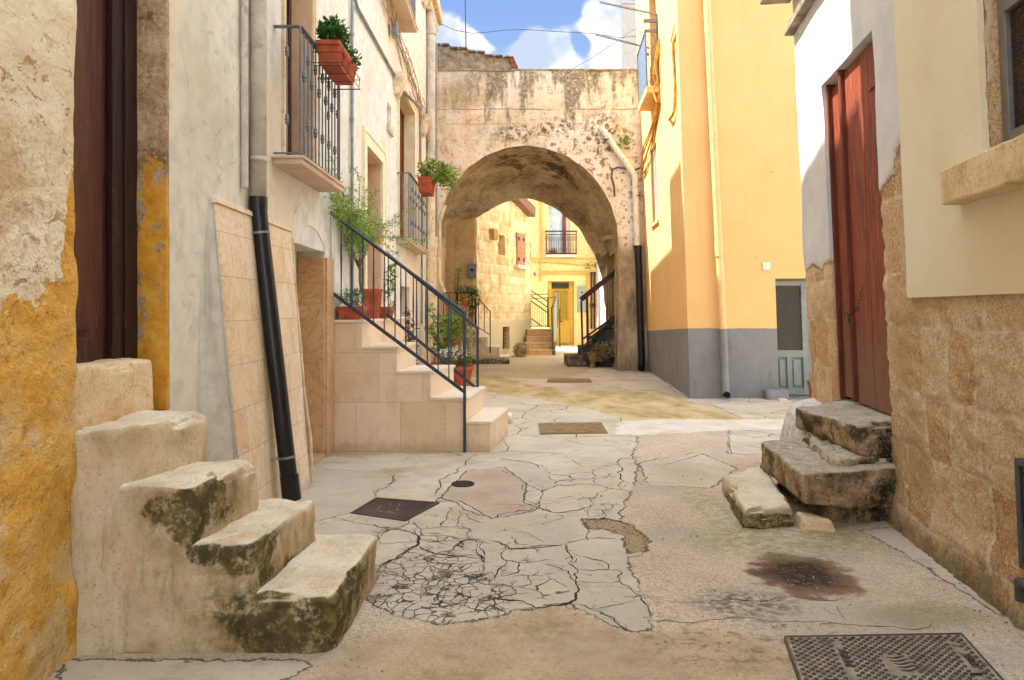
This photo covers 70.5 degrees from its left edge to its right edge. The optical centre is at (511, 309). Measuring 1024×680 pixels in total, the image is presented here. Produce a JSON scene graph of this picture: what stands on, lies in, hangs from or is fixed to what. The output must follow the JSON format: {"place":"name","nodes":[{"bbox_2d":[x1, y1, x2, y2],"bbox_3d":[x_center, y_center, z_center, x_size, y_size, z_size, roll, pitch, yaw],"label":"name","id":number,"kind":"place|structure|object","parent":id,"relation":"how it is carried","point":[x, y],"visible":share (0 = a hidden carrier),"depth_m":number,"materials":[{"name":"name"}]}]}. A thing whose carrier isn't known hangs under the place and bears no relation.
{"place":"outdoors","nodes":[
{"label":"outdoors","id":0,"kind":"place"},
{"bbox_2d":[465,0,465,46],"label":"antenna wire","id":1,"kind":"object","parent":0,"point":[465,23],"visible":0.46,"depth_m":17.89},
{"bbox_2d":[46,317,1023,679],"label":"ground","id":2,"kind":"structure","parent":0,"point":[554,527],"depth_m":4.26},
{"bbox_2d":[0,0,169,679],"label":"ochre house","id":3,"kind":"structure","parent":2,"relation":"on","point":[84,180],"depth_m":3.06,"materials":[{"name":"stone"}]},
{"bbox_2d":[73,0,137,362],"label":"door","id":4,"kind":"structure","parent":3,"relation":"in","point":[105,130],"depth_m":3.76,"materials":[{"name":"red paint"}]},
{"bbox_2d":[70,358,376,654],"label":"stone steps","id":5,"kind":"structure","parent":2,"relation":"on","point":[180,544],"depth_m":3.17,"materials":[{"name":"stone"}]},
{"bbox_2d":[197,197,313,499],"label":"clad buttress","id":6,"kind":"structure","parent":2,"relation":"on","point":[234,404],"depth_m":4.85,"materials":[{"name":"stone"}]},
{"bbox_2d":[154,0,445,468],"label":"grey white house","id":7,"kind":"structure","parent":2,"relation":"on","point":[308,121],"depth_m":6.89,"materials":[{"name":"paint"}]},
{"bbox_2d":[241,0,247,187],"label":"conduit","id":8,"kind":"object","parent":7,"relation":"attached to","point":[244,93],"visible":1,"depth_m":5.05,"materials":[{"name":"grey plastic"}]},
{"bbox_2d":[249,0,300,500],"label":"drainpipe","id":9,"kind":"object","parent":7,"relation":"attached to","point":[285,458],"visible":0.92,"depth_m":5.19,"materials":[{"name":"black plastic"}]},
{"bbox_2d":[286,0,290,154],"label":"balcony door","id":10,"kind":"structure","parent":7,"relation":"in","point":[288,2],"depth_m":6.84,"materials":[{"name":"red paint"}]},
{"bbox_2d":[313,13,361,89],"bbox_3d":[-1.562,-2.340,6.517,0.356,0.516,0.760,0,0,0],"label":"flower box","id":11,"kind":"object","parent":7,"relation":"on","point":[338,60],"visible":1,"depth_m":6.32,"materials":[{"name":"ceramic"}]},
{"bbox_2d":[350,0,353,299],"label":"conduit","id":12,"kind":"object","parent":7,"relation":"attached to","point":[352,99],"visible":0.63,"depth_m":8.46,"materials":[{"name":"grey metal"}]},
{"bbox_2d":[354,0,425,323],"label":"conduit","id":13,"kind":"object","parent":7,"relation":"attached to","point":[390,68],"visible":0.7,"depth_m":13.61,"materials":[{"name":"beige plastic"}]},
{"bbox_2d":[391,20,398,38],"bbox_3d":[-1.815,-4.335,11.240,0.090,0.230,0.180,0,0,0],"label":"junction box","id":14,"kind":"object","parent":7,"relation":"attached to","point":[395,31],"visible":0.82,"depth_m":11.15,"materials":[{"name":"grey plastic"}]},
{"bbox_2d":[400,108,403,237],"bbox_3d":[-2.145,-2.485,13.100,0.090,2.610,1.990,0,0,0],"label":"balcony door","id":15,"kind":"structure","parent":7,"relation":"in","point":[401,113],"depth_m":13.96,"materials":[{"name":"brown wood"}]},
{"bbox_2d":[382,0,429,142],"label":"cable bundle","id":16,"kind":"object","parent":7,"relation":"attached to","point":[403,52],"visible":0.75,"depth_m":12.56,"materials":[{"name":"beige plastic"}]},
{"bbox_2d":[426,10,437,349],"bbox_3d":[-1.800,-2.850,16.100,0.300,7.500,0.300,0,0,0],"label":"drainpipe","id":17,"kind":"object","parent":7,"relation":"attached to","point":[431,268],"visible":0.67,"depth_m":16.01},
{"bbox_2d":[435,43,436,236],"bbox_3d":[-1.800,-3.900,17.150,0.065,4.800,0.065,0,0,23],"label":"conduit","id":18,"kind":"object","parent":7,"relation":"attached to","point":[436,136],"visible":0.5,"depth_m":17.12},
{"bbox_2d":[416,157,461,196],"bbox_3d":[-1.336,-2.444,13.212,0.841,0.688,0.814,0,0,0],"label":"flower box","id":19,"kind":"object","parent":7,"relation":"on","point":[426,183],"visible":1,"depth_m":13.07,"materials":[{"name":"ceramic"}]},
{"bbox_2d":[437,204,446,292],"bbox_3d":[-1.671,-1.445,17.300,0.237,2.142,0.100,0,0,0],"label":"conduit","id":20,"kind":"object","parent":7,"relation":"attached to","point":[439,280],"visible":1,"depth_m":17.26,"materials":[{"name":"beige plastic"}]},
{"bbox_2d":[437,22,633,37],"bbox_3d":[0.516,-6.593,17.001,4.852,0.455,0.012,0,0,0],"label":"overhead wire","id":21,"kind":"object","parent":7,"relation":"attached to","point":[536,30],"visible":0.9,"depth_m":17.00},
{"bbox_2d":[351,497,438,521],"bbox_3d":[-0.887,1.506,5.386,0.537,0.048,0.524,0,0,16],"label":"drain grate","id":22,"kind":"object","parent":2,"relation":"on","point":[412,508],"visible":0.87,"depth_m":5.40,"materials":[{"name":"grey metal"}]},
{"bbox_2d":[397,310,419,364],"bbox_3d":[-1.562,0.739,10.977,0.526,1.523,0.376,0,0,39],"label":"flower pot","id":23,"kind":"object","parent":2,"relation":"on","point":[410,338],"visible":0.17,"depth_m":10.95,"materials":[{"name":"ceramic"}]},
{"bbox_2d":[330,211,508,451],"bbox_3d":[-0.983,0.253,9.200,1.905,2.594,3.239,0,0,0],"label":"marble stair","id":24,"kind":"object","parent":2,"relation":"on","point":[390,395],"visible":0.97,"depth_m":7.63,"materials":[{"name":"stone"}]},
{"bbox_2d":[336,286,367,319],"bbox_3d":[-1.740,-0.071,7.872,0.352,0.368,0.367,0,0,0],"label":"planter","id":25,"kind":"object","parent":24,"relation":"on","point":[346,313],"visible":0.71,"depth_m":7.75,"materials":[{"name":"ceramic"}]},
{"bbox_2d":[324,156,427,318],"bbox_3d":[-1.742,-0.779,8.184,0.745,1.783,2.427,0,0,18],"label":"planter","id":26,"kind":"object","parent":24,"relation":"on","point":[356,222],"visible":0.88,"depth_m":8.42,"materials":[{"name":"ceramic"}]},
{"bbox_2d":[380,263,396,317],"bbox_3d":[-1.537,-0.240,8.986,0.257,0.706,0.288,0,0,0],"label":"planter","id":27,"kind":"object","parent":24,"relation":"on","point":[391,309],"visible":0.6,"depth_m":8.96,"materials":[{"name":"ceramic"}]},
{"bbox_2d":[424,298,467,364],"bbox_3d":[-1.371,0.631,14.847,0.953,1.739,0.647,0,0,12],"label":"potted plant","id":28,"kind":"object","parent":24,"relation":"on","point":[445,338],"visible":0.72,"depth_m":14.84,"materials":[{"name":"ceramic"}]},
{"bbox_2d":[440,346,475,385],"bbox_3d":[-1.093,1.103,14.065,0.702,0.794,0.614,0,0,-40],"label":"flower pot","id":29,"kind":"object","parent":24,"relation":"on","point":[458,380],"visible":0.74,"depth_m":13.96,"materials":[{"name":"ceramic"}]},
{"bbox_2d":[440,314,462,364],"bbox_3d":[-1.405,0.765,16.900,0.617,1.470,0.603,0,0,-14],"label":"flower pot","id":30,"kind":"object","parent":2,"relation":"on","point":[456,342],"visible":0.42,"depth_m":16.81,"materials":[{"name":"ceramic"}]},
{"bbox_2d":[451,480,473,486],"bbox_3d":[-0.419,1.501,6.183,0.196,0.032,0.196,0,0,0],"label":"round cover","id":31,"kind":"object","parent":2,"relation":"on","point":[463,483],"visible":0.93,"depth_m":6.18,"materials":[{"name":"grey metal"}]},
{"bbox_2d":[452,324,475,364],"bbox_3d":[-1.306,0.917,18.202,0.971,1.167,0.770,0,0,0],"label":"flower pot","id":32,"kind":"object","parent":2,"relation":"on","point":[470,341],"visible":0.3,"depth_m":18.15,"materials":[{"name":"ceramic"}]},
{"bbox_2d":[442,292,509,363],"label":"terrace steps","id":33,"kind":"structure","parent":2,"relation":"on","point":[490,354],"depth_m":19.90,"materials":[{"name":"beige stone"}]},
{"bbox_2d":[451,267,462,317],"bbox_3d":[-1.541,-0.367,20.368,0.419,1.734,0.426,0,0,0],"label":"flower pot","id":34,"kind":"object","parent":33,"relation":"on","point":[459,269],"visible":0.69,"depth_m":20.36,"materials":[{"name":"ceramic"}]},
{"bbox_2d":[454,285,482,319],"bbox_3d":[-1.186,-0.181,19.737,0.781,0.971,0.445,0,0,0],"label":"hanging basket","id":35,"kind":"object","parent":33,"relation":"hanging from","point":[467,303],"visible":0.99,"depth_m":19.71,"materials":[{"name":"ceramic"}]},
{"bbox_2d":[446,199,535,355],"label":"golden stone house","id":36,"kind":"structure","parent":2,"relation":"on","point":[493,244],"depth_m":22.36,"materials":[{"name":"stone"}]},
{"bbox_2d":[468,264,475,277],"bbox_3d":[-1.144,-1.103,20.781,0.244,0.398,0.138,0,0,0],"label":"meter box","id":37,"kind":"object","parent":36,"relation":"attached to","point":[471,270],"visible":1,"depth_m":20.72,"materials":[{"name":"grey metal"}]},
{"bbox_2d":[508,412,513,423],"bbox_3d":[-0.052,1.462,9.654,0.152,0.158,0.312,0,0,0],"label":"kerb stone","id":38,"kind":"object","parent":2,"relation":"on","point":[510,419],"visible":0.48,"depth_m":9.51,"materials":[{"name":"stone"}]},
{"bbox_2d":[512,341,529,356],"bbox_3d":[0.283,1.268,22.704,0.597,0.637,0.520,0,0,0],"label":"dry bush","id":39,"kind":"object","parent":2,"relation":"on","point":[520,350],"visible":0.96,"depth_m":22.61,"materials":[{"name":"beige plant"}]},
{"bbox_2d":[433,43,647,370],"bbox_3d":[0.700,-2.435,18.907,6.600,8.070,2.786,0,0,0],"label":"archway","id":40,"kind":"object","parent":2,"relation":"on","point":[535,134],"visible":0.77,"depth_m":17.61,"materials":[{"name":"stone"}]},
{"bbox_2d":[437,76,461,170],"bbox_3d":[-1.522,-4.351,17.476,0.702,2.593,0.074,0,0,0],"label":"cable","id":41,"kind":"object","parent":40,"relation":"attached to","point":[452,116],"visible":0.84,"depth_m":17.48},
{"bbox_2d":[598,125,644,370],"bbox_3d":[2.641,-1.477,17.453,1.151,5.929,0.248,0,0,0],"label":"drainpipe","id":42,"kind":"object","parent":40,"relation":"attached to","point":[612,143],"visible":1,"depth_m":17.41,"materials":[{"name":"black plastic"}]},
{"bbox_2d":[615,135,631,149],"bbox_3d":[2.655,-3.995,17.447,0.496,0.380,0.255,0,0,0],"label":"wall weed","id":43,"kind":"object","parent":40,"relation":"attached to","point":[625,142],"depth_m":17.44,"materials":[{"name":"green plant"}]},
{"bbox_2d":[610,166,640,196],"bbox_3d":[2.800,-3.576,17.500,0.843,1.706,0.052,0,0,0],"label":"cable","id":44,"kind":"object","parent":40,"relation":"attached to","point":[612,180],"visible":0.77,"depth_m":17.48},
{"bbox_2d":[525,290,560,354],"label":"steps","id":45,"kind":"structure","parent":2,"relation":"on","point":[540,341],"depth_m":24.10,"materials":[{"name":"beige stone"}]},
{"bbox_2d":[531,199,596,344],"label":"yellow house","id":46,"kind":"structure","parent":2,"relation":"on","point":[562,234],"depth_m":30.00,"materials":[{"name":"paint"}]},
{"bbox_2d":[540,202,542,280],"bbox_3d":[1.206,-3.326,29.940,0.117,4.356,0.080,0,0,0],"label":"drainpipe","id":47,"kind":"object","parent":46,"relation":"attached to","point":[540,241],"visible":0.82,"depth_m":29.91,"materials":[{"name":"yellow metal"}]},
{"bbox_2d":[548,289,569,343],"bbox_3d":[1.957,0.300,30.195,0.887,2.270,0.150,0,0,0],"label":"door","id":48,"kind":"structure","parent":46,"relation":"in","point":[563,294],"depth_m":30.20,"materials":[{"name":"yellow paint"}]},
{"bbox_2d":[549,206,568,252],"bbox_3d":[1.955,-3.626,30.210,0.884,2.713,0.180,0,0,0],"label":"balcony window","id":49,"kind":"structure","parent":46,"relation":"in","point":[557,221],"depth_m":30.22,"materials":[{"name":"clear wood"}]},
{"bbox_2d":[531,261,593,264],"bbox_3d":[2.039,-1.902,29.937,2.934,0.192,0.057,0,0,0],"label":"cable","id":50,"kind":"object","parent":46,"relation":"attached to","point":[560,263],"visible":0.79,"depth_m":29.93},
{"bbox_2d":[531,258,595,291],"bbox_3d":[1.852,-0.678,29.965,3.339,2.870,0.050,0,0,0],"label":"painted conduit","id":51,"kind":"object","parent":46,"relation":"attached to","point":[566,271],"visible":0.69,"depth_m":29.95,"materials":[{"name":"yellow metal"}]},
{"bbox_2d":[577,286,585,311],"bbox_3d":[2.876,-0.411,29.944,0.352,1.083,0.112,0,0,0],"label":"meter cabinet","id":52,"kind":"object","parent":46,"relation":"attached to","point":[581,290],"visible":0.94,"depth_m":29.90,"materials":[{"name":"grey metal"}]},
{"bbox_2d":[547,378,591,382],"bbox_3d":[1.187,1.506,15.206,0.951,0.048,0.670,0,0,0],"label":"drain grate","id":53,"kind":"object","parent":2,"relation":"on","point":[570,380],"visible":0.98,"depth_m":15.09,"materials":[{"name":"brown metal"}]},
{"bbox_2d":[538,422,607,434],"bbox_3d":[0.758,1.506,9.099,0.838,0.048,0.862,0,0,0],"label":"drain grate","id":54,"kind":"object","parent":2,"relation":"on","point":[573,428],"visible":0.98,"depth_m":9.02,"materials":[{"name":"brown metal"}]},
{"bbox_2d":[564,270,614,366],"bbox_3d":[2.656,0.227,19.315,2.466,2.665,1.490,0,0,0],"label":"passage stair","id":55,"kind":"object","parent":2,"relation":"on","point":[605,332],"visible":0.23,"depth_m":18.72,"materials":[{"name":"brown paint"}]},
{"bbox_2d":[586,340,613,367],"bbox_3d":[2.246,1.143,18.500,0.732,0.713,0.431,0,0,0],"label":"dry plant pot","id":56,"kind":"object","parent":2,"relation":"on","point":[593,356],"visible":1,"depth_m":18.43,"materials":[{"name":"beige plant"}]},
{"bbox_2d":[597,266,605,326],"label":"white house","id":57,"kind":"structure","parent":2,"relation":"on","point":[599,299],"depth_m":28.83,"materials":[{"name":"white paint"}]},
{"bbox_2d":[584,261,596,269],"bbox_3d":[3.225,-1.777,29.576,0.599,0.386,0.344,0,0,0],"label":"climbing plant","id":58,"kind":"object","parent":57,"relation":"attached to","point":[590,265],"visible":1,"depth_m":29.57,"materials":[{"name":"green plant"}]},
{"bbox_2d":[621,1,636,68],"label":"tall house","id":59,"kind":"structure","parent":2,"relation":"on","point":[629,56],"depth_m":26.00,"materials":[{"name":"white paint"}]},
{"bbox_2d":[635,0,811,398],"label":"yellow house","id":60,"kind":"structure","parent":2,"relation":"on","point":[768,325],"depth_m":12.20,"materials":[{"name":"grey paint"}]},
{"bbox_2d":[571,28,635,69],"bbox_3d":[2.073,-5.918,16.500,1.513,0.972,0.012,0,0,0],"label":"overhead wire","id":61,"kind":"object","parent":60,"relation":"attached to","point":[604,49],"visible":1,"depth_m":16.50,"materials":[{"name":"black metal"}]},
{"bbox_2d":[596,33,649,48],"bbox_3d":[2.383,-5.770,15.600,1.174,0.329,0.035,0,0,0],"label":"clothes rod","id":62,"kind":"object","parent":60,"relation":"attached to","point":[623,41],"visible":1,"depth_m":15.58,"materials":[{"name":"grey metal"}]},
{"bbox_2d":[599,1,657,14],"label":"clothes rod","id":63,"kind":"object","parent":60,"relation":"attached to","point":[629,8],"visible":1,"depth_m":14.36,"materials":[{"name":"grey metal"}]},
{"bbox_2d":[640,38,660,175],"bbox_3d":[3.022,-4.190,15.556,0.366,2.038,3.359,0,0,6],"label":"cable bundle","id":64,"kind":"object","parent":60,"relation":"attached to","point":[654,120],"visible":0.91,"depth_m":14.64,"materials":[{"name":"brown plastic"}]},
{"bbox_2d":[650,146,658,227],"bbox_3d":[3.117,-2.675,15.598,0.152,1.750,1.102,0,0,3],"label":"window","id":65,"kind":"structure","parent":60,"relation":"in","point":[654,153],"depth_m":15.68,"materials":[{"name":"white glass"}]},
{"bbox_2d":[666,23,675,120],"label":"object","id":66,"kind":"object","parent":60,"relation":"attached to","point":[672,42],"visible":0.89,"depth_m":12.49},
{"bbox_2d":[703,0,729,397],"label":"drainpipe","id":67,"kind":"object","parent":60,"relation":"attached to","point":[718,242],"visible":1,"depth_m":12.06,"materials":[{"name":"beige metal"}]},
{"bbox_2d":[762,262,769,269],"bbox_3d":[4.282,-0.725,12.191,0.134,0.130,0.018,0,0,0],"label":"wall tile","id":68,"kind":"object","parent":60,"relation":"attached to","point":[765,265],"depth_m":12.18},
{"bbox_2d":[775,279,811,395],"bbox_3d":[5.017,0.490,12.352,1.167,2.020,0.095,0,0,0],"label":"door","id":69,"kind":"structure","parent":60,"relation":"in","point":[793,323],"depth_m":12.35,"materials":[{"name":"grey paint"}]},
{"bbox_2d":[763,389,789,399],"bbox_3d":[4.408,1.435,12.101,0.386,0.204,0.314,0,0,0],"label":"doorstep stone","id":70,"kind":"object","parent":2,"relation":"on","point":[772,394],"visible":0.73,"depth_m":11.98,"materials":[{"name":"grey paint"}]},
{"bbox_2d":[780,398,821,439],"bbox_3d":[2.911,1.223,7.077,0.454,0.691,0.629,0,0,0],"label":"boulder","id":71,"kind":"object","parent":2,"relation":"on","point":[790,430],"visible":0.23,"depth_m":7.04,"materials":[{"name":"grey stone"}]},
{"bbox_2d":[722,399,896,528],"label":"stone steps","id":72,"kind":"structure","parent":2,"relation":"on","point":[835,464],"depth_m":5.12,"materials":[{"name":"grey stone"}]},
{"bbox_2d":[807,363,811,397],"bbox_3d":[5.002,1.183,11.900,0.291,0.633,0.286,0,0,0],"label":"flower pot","id":73,"kind":"object","parent":2,"relation":"on","point":[809,386],"visible":0.05,"depth_m":11.88,"materials":[{"name":"ceramic"}]},
{"bbox_2d":[795,512,835,531],"bbox_3d":[2.091,1.468,4.990,0.238,0.113,0.162,0,0,13],"label":"wedge stone","id":74,"kind":"object","parent":2,"relation":"on","point":[807,522],"visible":1,"depth_m":4.93,"materials":[{"name":"beige stone"}]},
{"bbox_2d":[760,0,1023,630],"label":"stone house","id":75,"kind":"structure","parent":2,"relation":"on","point":[910,113],"depth_m":4.33,"materials":[{"name":"stone"}]},
{"bbox_2d":[826,41,892,415],"bbox_3d":[2.761,-0.610,5.708,0.235,2.780,1.329,0,0,9],"label":"door","id":76,"kind":"structure","parent":75,"relation":"in","point":[856,197],"depth_m":5.74,"materials":[{"name":"brown wood"}]},
{"bbox_2d":[939,0,1023,204],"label":"window","id":77,"kind":"structure","parent":75,"relation":"in","point":[999,169],"depth_m":3.47,"materials":[{"name":"stone"}]},
{"bbox_2d":[1014,458,1023,569],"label":"wall vent","id":78,"kind":"object","parent":75,"relation":"attached to","point":[1019,474],"depth_m":3.34,"materials":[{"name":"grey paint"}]},
{"bbox_2d":[1014,577,1023,602],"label":"pipe stub","id":79,"kind":"object","parent":75,"relation":"attached to","point":[1018,589],"visible":1,"depth_m":3.36,"materials":[{"name":"grey paint"}]},
{"bbox_2d":[784,633,1003,679],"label":"access cover","id":80,"kind":"object","parent":2,"relation":"on","point":[933,656],"visible":1,"depth_m":3.08,"materials":[{"name":"metal"}]},
{"bbox_2d":[435,0,634,316],"label":"sky","id":81,"kind":"structure","parent":0,"point":[531,48],"materials":[{"name":"blue"}]},
{"bbox_2d":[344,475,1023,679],"bbox_3d":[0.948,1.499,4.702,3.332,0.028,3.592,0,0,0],"label":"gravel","id":82,"kind":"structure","parent":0,"point":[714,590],"depth_m":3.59,"materials":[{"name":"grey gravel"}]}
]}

